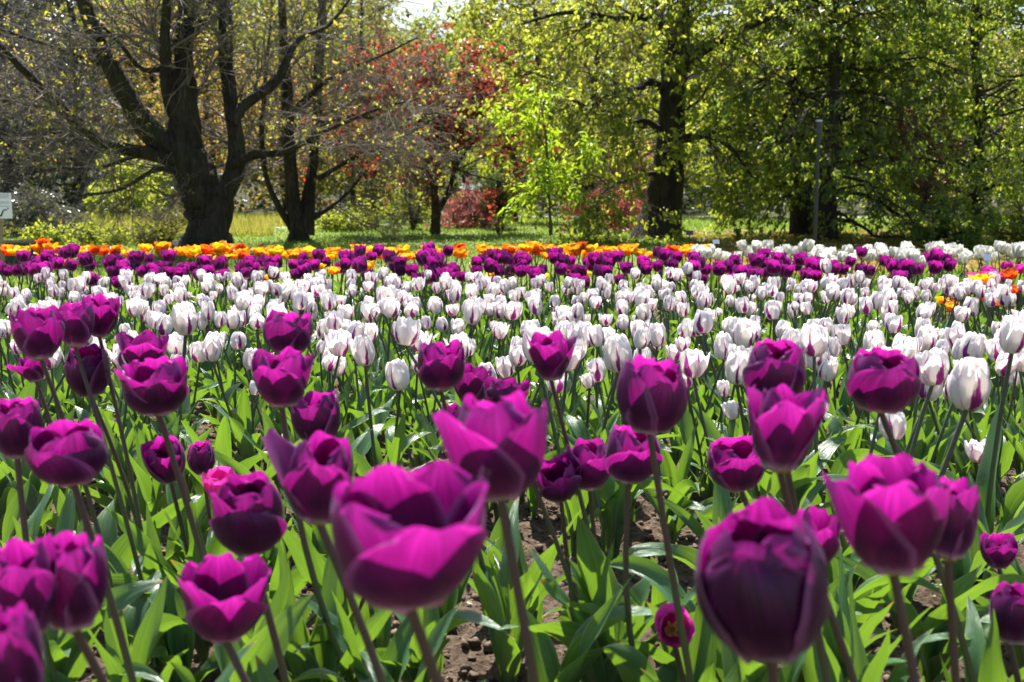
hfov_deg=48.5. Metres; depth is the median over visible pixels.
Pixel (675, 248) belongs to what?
orange tulip
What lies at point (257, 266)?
purple tulip
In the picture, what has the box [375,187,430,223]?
lime shrub
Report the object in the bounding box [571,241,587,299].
orange tulip
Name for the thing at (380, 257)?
orange tulip
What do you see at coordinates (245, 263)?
purple tulip
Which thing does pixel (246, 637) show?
tulip plant
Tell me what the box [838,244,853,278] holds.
cream tulip
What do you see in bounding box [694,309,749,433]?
white tulip
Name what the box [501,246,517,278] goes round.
orange tulip
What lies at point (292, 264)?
purple tulip
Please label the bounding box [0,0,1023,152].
wood
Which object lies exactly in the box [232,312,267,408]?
white tulip
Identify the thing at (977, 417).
white tulip
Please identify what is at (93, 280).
purple tulip
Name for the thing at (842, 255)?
cream tulip
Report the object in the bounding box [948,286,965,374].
white tulip
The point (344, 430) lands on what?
white tulip
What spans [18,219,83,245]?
cushion plant
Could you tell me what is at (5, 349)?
white tulip
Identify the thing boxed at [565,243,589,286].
orange tulip
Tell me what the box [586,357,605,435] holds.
white tulip
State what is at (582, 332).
white tulip
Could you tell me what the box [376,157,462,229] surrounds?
tree
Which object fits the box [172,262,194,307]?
purple tulip
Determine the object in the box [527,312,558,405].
white tulip
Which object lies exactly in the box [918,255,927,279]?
cream tulip
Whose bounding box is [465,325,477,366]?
white tulip
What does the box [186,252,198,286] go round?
orange tulip
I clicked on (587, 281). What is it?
purple tulip
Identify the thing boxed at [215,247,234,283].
orange tulip
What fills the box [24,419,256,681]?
purple tulip
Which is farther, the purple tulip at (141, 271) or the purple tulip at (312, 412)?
the purple tulip at (141, 271)
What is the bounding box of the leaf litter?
[683,229,1023,283]
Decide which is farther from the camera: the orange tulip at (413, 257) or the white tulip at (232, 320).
the orange tulip at (413, 257)
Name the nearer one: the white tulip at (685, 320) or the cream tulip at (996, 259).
the white tulip at (685, 320)
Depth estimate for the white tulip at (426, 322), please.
3.43 m
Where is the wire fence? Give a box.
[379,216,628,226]
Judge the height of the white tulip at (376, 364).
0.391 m
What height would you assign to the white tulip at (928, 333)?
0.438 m
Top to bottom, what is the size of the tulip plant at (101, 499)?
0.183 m
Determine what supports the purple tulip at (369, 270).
on the soil
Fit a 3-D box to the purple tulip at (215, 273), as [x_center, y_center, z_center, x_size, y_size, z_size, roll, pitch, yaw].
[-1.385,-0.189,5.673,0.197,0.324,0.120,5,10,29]
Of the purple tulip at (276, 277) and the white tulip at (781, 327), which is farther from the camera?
the purple tulip at (276, 277)
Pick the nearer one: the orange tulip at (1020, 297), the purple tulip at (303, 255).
the orange tulip at (1020, 297)
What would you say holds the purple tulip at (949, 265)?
on the soil
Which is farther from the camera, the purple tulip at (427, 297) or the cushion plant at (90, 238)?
the cushion plant at (90, 238)
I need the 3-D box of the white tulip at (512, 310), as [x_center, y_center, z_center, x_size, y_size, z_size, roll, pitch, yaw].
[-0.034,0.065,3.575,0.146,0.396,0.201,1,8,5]
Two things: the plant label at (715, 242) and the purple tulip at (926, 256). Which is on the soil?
the purple tulip at (926, 256)
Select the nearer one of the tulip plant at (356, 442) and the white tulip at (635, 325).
the tulip plant at (356, 442)
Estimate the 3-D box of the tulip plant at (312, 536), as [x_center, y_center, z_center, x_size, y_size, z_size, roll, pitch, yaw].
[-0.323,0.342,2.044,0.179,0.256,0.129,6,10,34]
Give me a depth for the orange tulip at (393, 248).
6.57 m
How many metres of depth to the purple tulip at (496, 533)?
1.97 m
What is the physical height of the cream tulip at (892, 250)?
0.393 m
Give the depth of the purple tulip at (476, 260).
5.91 m
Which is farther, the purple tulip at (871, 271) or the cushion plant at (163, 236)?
the cushion plant at (163, 236)
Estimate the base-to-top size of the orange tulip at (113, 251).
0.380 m
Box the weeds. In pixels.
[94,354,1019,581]
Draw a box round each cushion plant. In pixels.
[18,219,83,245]
[65,218,139,245]
[116,219,179,246]
[315,211,368,231]
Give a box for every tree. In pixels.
[0,0,143,210]
[0,0,213,199]
[0,0,465,255]
[0,1,48,158]
[0,42,154,213]
[54,0,225,199]
[84,0,307,119]
[135,21,307,212]
[198,0,527,241]
[202,52,371,212]
[256,0,486,182]
[296,86,419,215]
[338,0,510,113]
[369,29,562,195]
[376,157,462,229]
[419,0,630,179]
[446,0,864,246]
[457,89,571,220]
[510,0,692,190]
[521,111,652,223]
[544,0,723,194]
[625,5,819,218]
[644,0,875,181]
[650,0,1023,246]
[689,0,929,235]
[764,1,1023,210]
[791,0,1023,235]
[841,0,1023,172]
[877,86,973,241]
[940,21,1023,212]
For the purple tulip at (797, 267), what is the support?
on the soil
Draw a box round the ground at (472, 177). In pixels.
[0,17,1023,305]
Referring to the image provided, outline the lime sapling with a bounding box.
[487,82,605,234]
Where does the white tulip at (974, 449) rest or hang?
on the soil
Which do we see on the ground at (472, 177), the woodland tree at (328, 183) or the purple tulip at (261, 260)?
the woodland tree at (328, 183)
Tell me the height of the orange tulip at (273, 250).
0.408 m
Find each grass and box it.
[3,210,285,235]
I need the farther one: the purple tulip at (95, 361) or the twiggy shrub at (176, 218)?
the twiggy shrub at (176, 218)
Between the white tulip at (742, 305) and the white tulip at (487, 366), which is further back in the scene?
the white tulip at (742, 305)
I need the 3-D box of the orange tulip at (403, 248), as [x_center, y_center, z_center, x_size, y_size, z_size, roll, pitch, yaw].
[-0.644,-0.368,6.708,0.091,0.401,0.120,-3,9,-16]
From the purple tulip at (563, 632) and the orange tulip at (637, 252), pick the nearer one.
the purple tulip at (563, 632)
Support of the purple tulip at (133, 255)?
on the soil
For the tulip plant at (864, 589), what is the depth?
1.62 m
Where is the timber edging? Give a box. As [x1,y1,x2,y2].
[4,240,37,264]
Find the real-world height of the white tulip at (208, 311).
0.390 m
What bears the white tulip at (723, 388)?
on the soil
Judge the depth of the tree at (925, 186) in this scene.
12.90 m
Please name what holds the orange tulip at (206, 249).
on the soil
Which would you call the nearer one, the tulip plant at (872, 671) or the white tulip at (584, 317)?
the tulip plant at (872, 671)
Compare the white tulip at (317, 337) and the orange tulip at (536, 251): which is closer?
the white tulip at (317, 337)
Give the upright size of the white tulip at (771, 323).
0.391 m
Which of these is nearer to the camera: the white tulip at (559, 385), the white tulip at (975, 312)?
the white tulip at (559, 385)
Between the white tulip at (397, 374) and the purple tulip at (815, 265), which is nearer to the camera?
the white tulip at (397, 374)
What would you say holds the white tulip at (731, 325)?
on the soil
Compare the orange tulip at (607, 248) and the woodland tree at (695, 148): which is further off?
the woodland tree at (695, 148)
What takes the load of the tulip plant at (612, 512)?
on the soil
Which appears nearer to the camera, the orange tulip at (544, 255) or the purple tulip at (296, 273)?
the purple tulip at (296, 273)
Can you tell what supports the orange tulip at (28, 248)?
on the soil
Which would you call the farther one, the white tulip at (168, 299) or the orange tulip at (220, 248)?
the orange tulip at (220, 248)
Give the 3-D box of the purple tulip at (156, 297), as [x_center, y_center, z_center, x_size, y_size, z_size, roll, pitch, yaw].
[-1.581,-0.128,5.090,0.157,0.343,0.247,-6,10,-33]
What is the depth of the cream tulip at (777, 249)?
6.14 m
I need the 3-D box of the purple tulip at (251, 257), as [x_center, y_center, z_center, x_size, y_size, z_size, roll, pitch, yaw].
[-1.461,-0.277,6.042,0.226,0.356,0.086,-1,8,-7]
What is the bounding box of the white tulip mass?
[0,258,1023,464]
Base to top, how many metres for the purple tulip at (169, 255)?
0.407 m
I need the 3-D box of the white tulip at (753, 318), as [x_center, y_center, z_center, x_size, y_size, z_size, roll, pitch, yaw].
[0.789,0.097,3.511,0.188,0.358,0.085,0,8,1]
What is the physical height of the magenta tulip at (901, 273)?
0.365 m
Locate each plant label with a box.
[686,231,693,260]
[713,240,719,261]
[982,254,991,315]
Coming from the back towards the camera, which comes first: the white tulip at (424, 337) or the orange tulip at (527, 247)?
the orange tulip at (527, 247)
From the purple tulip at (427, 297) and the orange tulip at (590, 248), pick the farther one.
the orange tulip at (590, 248)
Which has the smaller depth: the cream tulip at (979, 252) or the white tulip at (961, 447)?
the white tulip at (961, 447)
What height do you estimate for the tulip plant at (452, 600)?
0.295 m
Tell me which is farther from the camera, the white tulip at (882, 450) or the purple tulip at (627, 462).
the white tulip at (882, 450)
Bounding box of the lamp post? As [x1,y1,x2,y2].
[813,120,822,245]
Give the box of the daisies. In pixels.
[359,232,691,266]
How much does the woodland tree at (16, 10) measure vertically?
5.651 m
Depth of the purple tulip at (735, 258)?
5.72 m
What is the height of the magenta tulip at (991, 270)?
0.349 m
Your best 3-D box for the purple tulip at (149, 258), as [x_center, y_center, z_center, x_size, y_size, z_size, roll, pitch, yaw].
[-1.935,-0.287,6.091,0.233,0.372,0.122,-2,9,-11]
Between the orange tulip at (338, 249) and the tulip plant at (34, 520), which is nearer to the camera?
the tulip plant at (34, 520)
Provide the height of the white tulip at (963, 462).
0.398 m
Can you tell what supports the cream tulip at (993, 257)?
on the soil
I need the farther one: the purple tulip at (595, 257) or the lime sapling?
the lime sapling
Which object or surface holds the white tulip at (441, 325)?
on the soil
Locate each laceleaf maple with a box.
[423,177,513,228]
[558,179,643,232]
[595,140,653,215]
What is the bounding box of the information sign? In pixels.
[0,193,12,280]
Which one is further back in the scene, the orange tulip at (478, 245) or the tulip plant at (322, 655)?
the orange tulip at (478, 245)
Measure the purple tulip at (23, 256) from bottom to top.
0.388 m
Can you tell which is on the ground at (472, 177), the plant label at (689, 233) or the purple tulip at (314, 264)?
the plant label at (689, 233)
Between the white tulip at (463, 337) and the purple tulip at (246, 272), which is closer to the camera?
the white tulip at (463, 337)
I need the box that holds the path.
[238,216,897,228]
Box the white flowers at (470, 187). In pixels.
[460,183,488,191]
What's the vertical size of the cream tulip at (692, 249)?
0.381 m
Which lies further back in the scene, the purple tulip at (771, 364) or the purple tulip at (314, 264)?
the purple tulip at (314, 264)
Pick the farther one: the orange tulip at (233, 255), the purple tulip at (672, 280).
the orange tulip at (233, 255)
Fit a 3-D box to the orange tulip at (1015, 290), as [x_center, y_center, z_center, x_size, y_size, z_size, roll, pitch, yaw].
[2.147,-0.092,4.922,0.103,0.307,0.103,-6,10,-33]
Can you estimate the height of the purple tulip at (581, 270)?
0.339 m
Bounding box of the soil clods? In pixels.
[0,405,1023,681]
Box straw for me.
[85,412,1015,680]
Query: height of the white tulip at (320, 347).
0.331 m
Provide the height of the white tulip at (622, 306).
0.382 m
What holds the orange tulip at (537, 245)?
on the soil
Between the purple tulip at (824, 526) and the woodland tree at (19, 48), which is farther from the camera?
the woodland tree at (19, 48)
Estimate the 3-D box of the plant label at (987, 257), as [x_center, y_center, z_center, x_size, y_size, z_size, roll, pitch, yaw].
[2.402,-0.266,5.773,0.038,0.347,0.024,0,8,0]
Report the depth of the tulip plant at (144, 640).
1.41 m
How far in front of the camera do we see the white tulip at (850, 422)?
2.93 m
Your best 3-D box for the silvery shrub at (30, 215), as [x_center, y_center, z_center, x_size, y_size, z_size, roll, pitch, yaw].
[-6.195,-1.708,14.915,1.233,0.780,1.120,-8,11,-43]
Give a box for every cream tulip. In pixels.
[665,244,701,298]
[682,246,710,285]
[683,247,711,284]
[695,244,720,297]
[705,244,716,293]
[708,249,721,298]
[709,248,721,298]
[721,251,730,294]
[734,251,741,294]
[736,240,749,292]
[738,247,751,284]
[746,248,757,291]
[752,241,763,253]
[759,247,783,282]
[763,240,786,285]
[773,244,797,302]
[783,246,798,285]
[786,242,823,282]
[792,239,814,280]
[797,251,814,278]
[798,253,826,293]
[802,244,824,299]
[815,248,822,278]
[817,249,831,290]
[822,255,837,277]
[825,247,835,255]
[829,251,851,308]
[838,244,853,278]
[848,253,856,273]
[849,244,872,277]
[854,247,869,292]
[856,249,875,297]
[857,247,888,289]
[874,242,884,290]
[889,246,898,258]
[895,251,905,258]
[897,247,918,277]
[900,241,923,272]
[906,248,917,280]
[911,255,919,262]
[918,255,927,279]
[925,243,957,271]
[929,241,943,274]
[941,248,962,281]
[945,258,965,276]
[946,242,975,279]
[954,245,965,280]
[957,252,968,281]
[962,250,972,273]
[973,247,986,266]
[977,245,989,271]
[991,251,996,264]
[992,252,999,268]
[994,240,1006,271]
[998,250,1012,269]
[1002,243,1023,262]
[1012,243,1018,264]
[1012,252,1018,282]
[1015,244,1023,307]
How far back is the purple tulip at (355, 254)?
6.00 m
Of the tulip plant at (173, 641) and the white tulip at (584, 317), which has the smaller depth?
the tulip plant at (173, 641)
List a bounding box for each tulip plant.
[0,381,43,462]
[0,409,74,538]
[0,459,16,533]
[0,478,53,551]
[0,484,52,548]
[12,516,83,542]
[29,483,81,530]
[44,488,163,681]
[53,401,101,514]
[63,465,151,533]
[86,575,187,681]
[97,396,139,484]
[106,502,245,657]
[118,415,186,526]
[128,466,227,573]
[129,547,219,681]
[166,482,213,545]
[169,415,267,469]
[170,561,312,681]
[171,555,262,643]
[181,420,289,515]
[214,435,301,499]
[240,408,300,511]
[247,503,325,575]
[249,542,391,681]
[253,462,298,561]
[267,538,316,672]
[278,410,373,451]
[280,462,357,557]
[282,530,360,665]
[312,443,364,610]
[347,417,410,477]
[349,601,486,681]
[349,606,514,681]
[394,539,497,674]
[404,391,461,460]
[474,562,545,681]
[526,575,652,681]
[540,516,695,660]
[555,414,672,551]
[595,475,648,558]
[610,555,723,681]
[617,482,732,570]
[617,556,696,653]
[642,476,731,543]
[650,495,756,541]
[658,426,708,499]
[695,510,720,530]
[702,456,824,518]
[721,641,807,681]
[766,491,860,561]
[812,571,931,681]
[822,549,893,677]
[829,565,942,639]
[835,554,1023,681]
[844,562,935,637]
[909,265,942,299]
[910,270,928,286]
[913,572,1023,681]
[917,272,961,319]
[934,265,968,279]
[938,595,985,681]
[955,269,986,304]
[955,472,1023,604]
[975,519,1023,580]
[1005,273,1019,309]
[1012,279,1022,310]
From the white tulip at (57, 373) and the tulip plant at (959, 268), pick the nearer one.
the white tulip at (57, 373)
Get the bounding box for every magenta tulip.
[877,258,904,310]
[880,270,912,315]
[895,258,916,312]
[898,270,910,313]
[900,263,931,306]
[906,263,949,319]
[914,260,943,306]
[962,271,988,320]
[966,272,981,330]
[979,265,995,317]
[983,268,1000,320]
[993,272,1005,318]
[995,264,1023,315]
[1000,261,1018,316]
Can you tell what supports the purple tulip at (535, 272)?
on the soil
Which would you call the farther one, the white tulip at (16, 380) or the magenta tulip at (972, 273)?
the magenta tulip at (972, 273)
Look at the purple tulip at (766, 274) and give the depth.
5.60 m
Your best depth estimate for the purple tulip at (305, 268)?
5.15 m
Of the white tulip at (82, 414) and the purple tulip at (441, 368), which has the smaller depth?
the purple tulip at (441, 368)
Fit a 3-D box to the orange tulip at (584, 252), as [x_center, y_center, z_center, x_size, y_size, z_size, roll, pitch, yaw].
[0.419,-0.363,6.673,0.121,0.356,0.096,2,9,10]
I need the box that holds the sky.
[92,0,1023,107]
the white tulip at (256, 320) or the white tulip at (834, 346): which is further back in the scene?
the white tulip at (256, 320)
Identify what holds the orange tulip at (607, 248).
on the soil
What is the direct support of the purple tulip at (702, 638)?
on the soil
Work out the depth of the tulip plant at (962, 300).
5.67 m
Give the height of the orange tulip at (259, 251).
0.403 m
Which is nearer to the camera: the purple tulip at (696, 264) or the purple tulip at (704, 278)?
the purple tulip at (696, 264)
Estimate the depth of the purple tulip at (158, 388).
1.40 m
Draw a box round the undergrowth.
[0,85,1023,214]
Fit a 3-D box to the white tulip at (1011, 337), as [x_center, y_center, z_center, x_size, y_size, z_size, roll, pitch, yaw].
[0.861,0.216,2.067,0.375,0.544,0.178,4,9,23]
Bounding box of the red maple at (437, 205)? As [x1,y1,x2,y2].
[297,10,566,234]
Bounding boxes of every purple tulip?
[0,262,7,316]
[0,265,36,301]
[0,297,9,311]
[0,396,164,681]
[0,532,56,634]
[0,601,43,681]
[2,261,53,304]
[2,271,25,302]
[6,264,22,305]
[6,357,192,573]
[9,250,30,288]
[10,255,41,315]
[10,305,187,665]
[17,243,80,300]
[20,261,67,300]
[20,266,37,303]
[21,263,46,302]
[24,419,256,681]
[30,250,54,296]
[31,262,44,300]
[42,259,77,298]
[49,257,64,303]
[49,531,108,681]
[58,245,110,292]
[59,302,181,673]
[63,343,161,579]
[77,251,92,294]
[81,293,163,559]
[84,260,95,288]
[88,272,96,294]
[89,274,100,286]
[102,259,117,292]
[105,253,126,311]
[105,266,128,297]
[111,276,138,318]
[111,435,269,664]
[112,250,144,290]
[113,355,345,681]
[114,330,317,603]
[115,259,130,293]
[119,266,131,299]
[122,260,159,300]
[126,250,158,291]
[132,262,157,318]
[136,265,148,299]
[144,253,153,263]
[148,266,162,299]
[153,261,195,306]
[154,282,169,314]
[160,249,177,303]
[160,440,273,560]
[162,266,186,300]
[172,255,212,311]
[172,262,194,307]
[175,267,197,307]
[177,552,270,681]
[186,255,204,301]
[190,261,197,287]
[192,267,224,308]
[198,264,227,311]
[201,466,307,593]
[209,471,289,681]
[213,259,227,310]
[214,271,231,311]
[215,256,227,298]
[216,269,229,309]
[224,264,239,306]
[225,259,253,302]
[240,267,270,334]
[244,255,256,287]
[251,262,270,297]
[251,346,412,681]
[257,257,292,306]
[260,254,271,299]
[261,428,386,681]
[262,262,291,301]
[262,309,376,681]
[263,255,282,297]
[268,268,292,305]
[276,259,297,282]
[288,258,307,309]
[289,268,301,280]
[290,390,443,679]
[298,252,318,298]
[298,262,311,292]
[308,249,329,299]
[308,259,321,314]
[317,258,350,311]
[324,256,334,291]
[327,244,384,292]
[331,460,487,681]
[333,249,361,303]
[335,262,348,304]
[337,252,377,296]
[351,255,400,317]
[351,264,366,322]
[354,244,373,293]
[363,269,421,318]
[365,251,380,315]
[372,249,395,293]
[391,256,418,309]
[394,264,405,283]
[405,264,418,296]
[406,247,436,302]
[411,272,427,315]
[414,250,435,299]
[414,251,466,304]
[417,339,571,626]
[418,263,436,320]
[421,269,463,318]
[422,241,437,290]
[422,267,445,314]
[423,252,443,296]
[426,245,453,294]
[426,255,478,304]
[432,390,548,681]
[435,267,452,316]
[441,402,538,619]
[447,261,473,301]
[447,271,456,300]
[449,264,460,280]
[454,363,585,623]
[456,271,466,314]
[461,256,481,299]
[465,252,501,298]
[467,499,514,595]
[469,265,506,320]
[477,254,520,289]
[479,251,528,296]
[483,257,497,327]
[484,248,495,293]
[484,248,508,294]
[484,376,644,681]
[494,266,510,301]
[501,252,558,309]
[504,262,528,319]
[508,258,526,302]
[514,265,528,312]
[517,267,555,319]
[518,277,530,320]
[523,266,568,328]
[526,255,540,290]
[526,330,657,624]
[526,451,620,681]
[538,264,547,282]
[543,252,571,303]
[543,261,567,309]
[545,247,562,314]
[549,253,571,304]
[558,256,576,301]
[566,438,694,681]
[567,273,588,304]
[570,264,591,314]
[574,265,615,313]
[580,276,603,315]
[582,251,613,310]
[582,257,591,288]
[584,263,612,323]
[585,261,593,287]
[596,251,626,293]
[600,265,616,321]
[602,424,694,681]
[603,257,617,292]
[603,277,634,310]
[611,250,623,301]
[613,262,652,300]
[614,274,657,317]
[616,354,766,681]
[619,262,654,314]
[629,255,650,313]
[634,247,671,306]
[645,599,717,681]
[652,246,663,313]
[652,259,693,311]
[659,260,699,317]
[663,258,684,289]
[664,277,676,330]
[667,259,716,308]
[670,251,685,291]
[681,251,699,303]
[687,265,700,310]
[691,255,704,309]
[691,263,723,302]
[695,497,829,681]
[701,274,707,284]
[707,261,727,308]
[707,435,917,681]
[713,260,723,307]
[714,254,739,289]
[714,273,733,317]
[717,273,726,322]
[721,264,749,313]
[723,265,733,317]
[724,259,763,314]
[734,258,771,298]
[740,384,831,681]
[741,268,766,317]
[742,338,931,681]
[745,253,765,304]
[753,259,782,328]
[754,252,793,324]
[757,248,771,313]
[763,267,788,320]
[772,271,787,318]
[780,257,792,298]
[780,264,794,314]
[786,252,807,314]
[787,261,801,306]
[788,259,820,313]
[793,270,820,324]
[797,505,857,681]
[799,267,813,322]
[802,256,825,302]
[808,259,840,318]
[812,270,832,318]
[813,263,849,319]
[814,255,824,301]
[822,453,954,681]
[831,256,856,320]
[846,347,1009,681]
[854,263,868,318]
[855,247,877,296]
[860,265,876,311]
[870,255,891,314]
[887,275,939,317]
[902,258,957,312]
[908,247,944,313]
[917,532,1023,668]
[920,253,952,303]
[924,252,934,299]
[934,476,979,681]
[989,581,1023,681]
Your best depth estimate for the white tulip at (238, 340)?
3.02 m
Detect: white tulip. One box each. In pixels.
[0,303,37,389]
[0,307,35,387]
[0,319,14,396]
[0,320,38,400]
[0,324,38,398]
[1,336,62,406]
[2,335,93,424]
[2,347,10,363]
[3,297,25,379]
[5,303,41,390]
[10,339,61,427]
[35,382,73,425]
[37,299,86,408]
[38,375,44,407]
[41,303,102,415]
[41,337,112,422]
[47,347,106,464]
[51,337,107,421]
[60,353,74,415]
[61,291,79,358]
[61,357,66,381]
[62,341,111,362]
[84,391,113,420]
[90,332,187,481]
[92,330,138,439]
[95,348,136,495]
[98,314,172,416]
[99,364,113,402]
[100,323,130,402]
[103,292,118,345]
[105,343,147,420]
[106,344,200,479]
[113,414,166,437]
[114,366,121,386]
[126,298,143,330]
[130,301,212,505]
[138,306,150,331]
[140,299,148,331]
[145,341,207,443]
[146,310,169,358]
[150,386,196,445]
[152,300,175,411]
[163,293,220,405]
[165,296,212,362]
[170,353,208,496]
[177,381,226,424]
[186,311,225,410]
[187,301,246,415]
[187,312,223,420]
[187,335,213,392]
[194,347,269,456]
[198,305,238,370]
[200,331,250,431]
[202,335,275,472]
[209,348,263,462]
[212,320,249,388]
[219,310,274,417]
[220,310,248,408]
[224,291,262,376]
[230,331,273,425]
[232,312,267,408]
[237,304,261,361]
[239,301,287,436]
[240,294,264,353]
[249,380,282,440]
[251,298,280,373]
[271,349,305,435]
[272,356,346,443]
[287,377,315,414]
[292,291,323,383]
[292,328,351,442]
[293,307,328,382]
[303,310,343,407]
[305,293,336,373]
[306,371,319,390]
[307,301,316,351]
[308,331,321,384]
[309,318,387,425]
[311,319,335,386]
[316,340,356,416]
[322,347,342,433]
[325,334,395,438]
[337,304,389,392]
[337,376,395,439]
[344,355,375,392]
[346,285,395,377]
[347,320,395,466]
[348,335,430,477]
[358,323,402,439]
[360,301,384,380]
[360,302,384,378]
[362,358,441,473]
[364,297,414,434]
[370,307,415,407]
[377,298,417,366]
[381,391,438,469]
[382,321,411,434]
[382,352,412,398]
[394,302,418,376]
[395,316,441,409]
[395,318,464,438]
[401,330,454,422]
[403,317,447,410]
[405,354,452,452]
[409,296,442,355]
[412,315,431,400]
[412,391,440,466]
[428,382,540,519]
[430,300,481,404]
[434,298,487,394]
[443,332,470,359]
[444,338,483,400]
[461,299,492,367]
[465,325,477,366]
[474,304,494,363]
[475,301,522,371]
[477,322,509,378]
[478,362,496,515]
[484,321,499,400]
[486,295,508,379]
[492,302,535,373]
[493,291,540,379]
[495,355,514,378]
[509,345,526,383]
[510,336,528,398]
[516,319,540,404]
[519,392,551,503]
[520,320,540,405]
[522,325,689,557]
[526,319,579,414]
[526,345,581,517]
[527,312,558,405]
[527,325,556,408]
[528,296,587,419]
[530,321,591,410]
[532,307,573,388]
[545,320,593,406]
[545,338,591,453]
[546,373,567,447]
[547,373,616,438]
[547,373,618,495]
[547,388,566,446]
[552,333,631,528]
[555,305,605,373]
[558,303,583,394]
[559,327,621,437]
[560,320,603,428]
[574,314,590,365]
[582,313,615,397]
[582,314,628,392]
[584,355,617,418]
[584,372,629,426]
[585,287,650,366]
[585,327,671,521]
[586,324,619,439]
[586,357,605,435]
[591,291,632,374]
[591,350,614,406]
[603,344,663,402]
[605,347,663,441]
[609,309,651,388]
[612,323,665,408]
[616,299,664,359]
[630,320,708,416]
[634,319,651,357]
[635,303,666,361]
[647,298,672,360]
[648,302,701,351]
[651,295,675,361]
[661,430,682,465]
[665,344,696,457]
[668,372,713,499]
[671,318,691,429]
[671,336,694,445]
[673,333,732,492]
[676,291,712,381]
[677,323,726,421]
[677,379,729,480]
[680,348,735,501]
[682,400,743,457]
[689,316,713,427]
[689,321,697,394]
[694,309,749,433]
[695,318,755,437]
[696,308,727,390]
[698,331,747,424]
[699,296,749,387]
[702,442,751,502]
[704,350,772,498]
[705,321,760,420]
[706,301,756,377]
[712,416,750,437]
[722,316,748,424]
[725,343,845,509]
[727,317,748,421]
[730,320,790,406]
[744,348,829,409]
[750,315,760,341]
[764,300,780,340]
[767,300,780,338]
[771,300,781,340]
[780,357,990,623]
[781,327,841,464]
[787,303,811,390]
[791,301,839,380]
[794,341,864,470]
[799,301,811,367]
[800,323,882,515]
[806,307,849,383]
[806,318,853,425]
[808,356,838,506]
[810,317,852,442]
[817,347,949,531]
[818,382,943,460]
[819,348,870,467]
[820,337,874,472]
[827,323,857,421]
[830,414,878,592]
[836,329,885,448]
[836,411,884,454]
[837,408,872,424]
[839,296,872,414]
[842,303,859,410]
[853,331,984,465]
[853,357,965,461]
[858,396,934,460]
[859,300,897,349]
[859,335,913,444]
[863,320,880,413]
[870,345,906,441]
[871,291,886,322]
[879,316,1023,544]
[879,411,1023,582]
[881,307,893,338]
[883,313,895,346]
[885,314,942,416]
[892,333,930,421]
[898,334,942,442]
[905,339,956,463]
[905,351,921,417]
[908,317,942,431]
[908,324,937,419]
[916,303,931,406]
[920,354,986,478]
[924,338,981,465]
[925,301,935,314]
[933,375,947,419]
[935,327,949,368]
[938,332,1000,434]
[941,330,952,405]
[941,358,980,481]
[942,388,964,451]
[944,325,995,419]
[944,375,1023,522]
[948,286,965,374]
[950,297,995,368]
[951,321,995,378]
[954,306,994,412]
[958,351,1018,507]
[964,439,995,505]
[970,307,1008,403]
[973,300,993,377]
[976,338,1023,475]
[977,369,1021,443]
[979,334,990,424]
[982,315,1022,393]
[988,318,1023,417]
[988,321,1001,370]
[988,328,1023,437]
[988,384,1015,419]
[993,406,1023,473]
[1002,372,1020,435]
[1009,310,1023,410]
[1010,385,1021,401]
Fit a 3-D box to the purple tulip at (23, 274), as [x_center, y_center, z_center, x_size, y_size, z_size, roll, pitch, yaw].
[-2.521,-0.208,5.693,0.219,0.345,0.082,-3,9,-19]
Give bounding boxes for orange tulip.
[0,246,12,277]
[6,245,22,284]
[15,245,30,288]
[29,243,44,255]
[30,238,50,302]
[41,242,57,284]
[52,244,62,252]
[80,244,93,271]
[83,248,99,274]
[86,246,100,292]
[98,245,112,292]
[109,249,121,288]
[110,244,123,289]
[121,247,134,282]
[138,243,152,284]
[154,241,171,295]
[154,248,167,289]
[173,248,186,261]
[179,246,202,287]
[186,245,201,288]
[186,248,200,291]
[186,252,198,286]
[200,244,216,254]
[210,240,225,288]
[213,252,229,285]
[214,243,233,270]
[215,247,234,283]
[229,251,237,264]
[233,243,245,272]
[233,246,249,251]
[237,251,249,259]
[252,247,269,257]
[267,245,283,255]
[281,250,288,271]
[286,250,298,259]
[292,251,301,279]
[300,246,315,259]
[318,263,325,270]
[323,248,343,294]
[325,251,337,294]
[326,266,340,293]
[327,247,343,290]
[366,245,381,295]
[367,260,376,296]
[373,247,398,295]
[377,255,382,285]
[397,244,409,282]
[399,253,413,277]
[407,251,418,271]
[453,243,467,287]
[453,249,465,262]
[456,250,469,279]
[476,244,491,297]
[477,245,490,254]
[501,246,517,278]
[503,244,518,276]
[518,242,534,289]
[522,241,542,291]
[529,247,540,290]
[534,247,542,265]
[541,244,560,293]
[541,252,547,287]
[544,273,549,313]
[557,243,572,282]
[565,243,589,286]
[568,250,580,257]
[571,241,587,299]
[581,250,591,256]
[584,243,597,286]
[596,245,607,251]
[602,246,628,292]
[611,245,634,291]
[623,243,644,282]
[632,248,645,273]
[646,251,654,284]
[666,244,678,278]
[677,246,686,290]
[680,247,690,284]
[682,244,693,247]
[935,296,949,322]
[940,301,959,326]
[968,273,993,317]
[969,297,984,329]
[983,299,999,333]
[1000,267,1017,309]
[1012,285,1021,310]
[1012,286,1018,293]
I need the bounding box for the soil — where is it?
[0,301,1023,681]
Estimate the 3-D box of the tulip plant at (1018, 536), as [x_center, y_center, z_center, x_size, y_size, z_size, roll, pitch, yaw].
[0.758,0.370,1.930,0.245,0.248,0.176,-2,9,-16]
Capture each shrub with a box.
[2,182,92,236]
[83,154,174,220]
[131,198,187,241]
[333,195,383,229]
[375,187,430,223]
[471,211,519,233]
[474,169,531,228]
[577,206,619,234]
[892,183,1009,251]
[981,192,1023,245]
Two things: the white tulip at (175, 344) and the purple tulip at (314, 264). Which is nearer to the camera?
the white tulip at (175, 344)

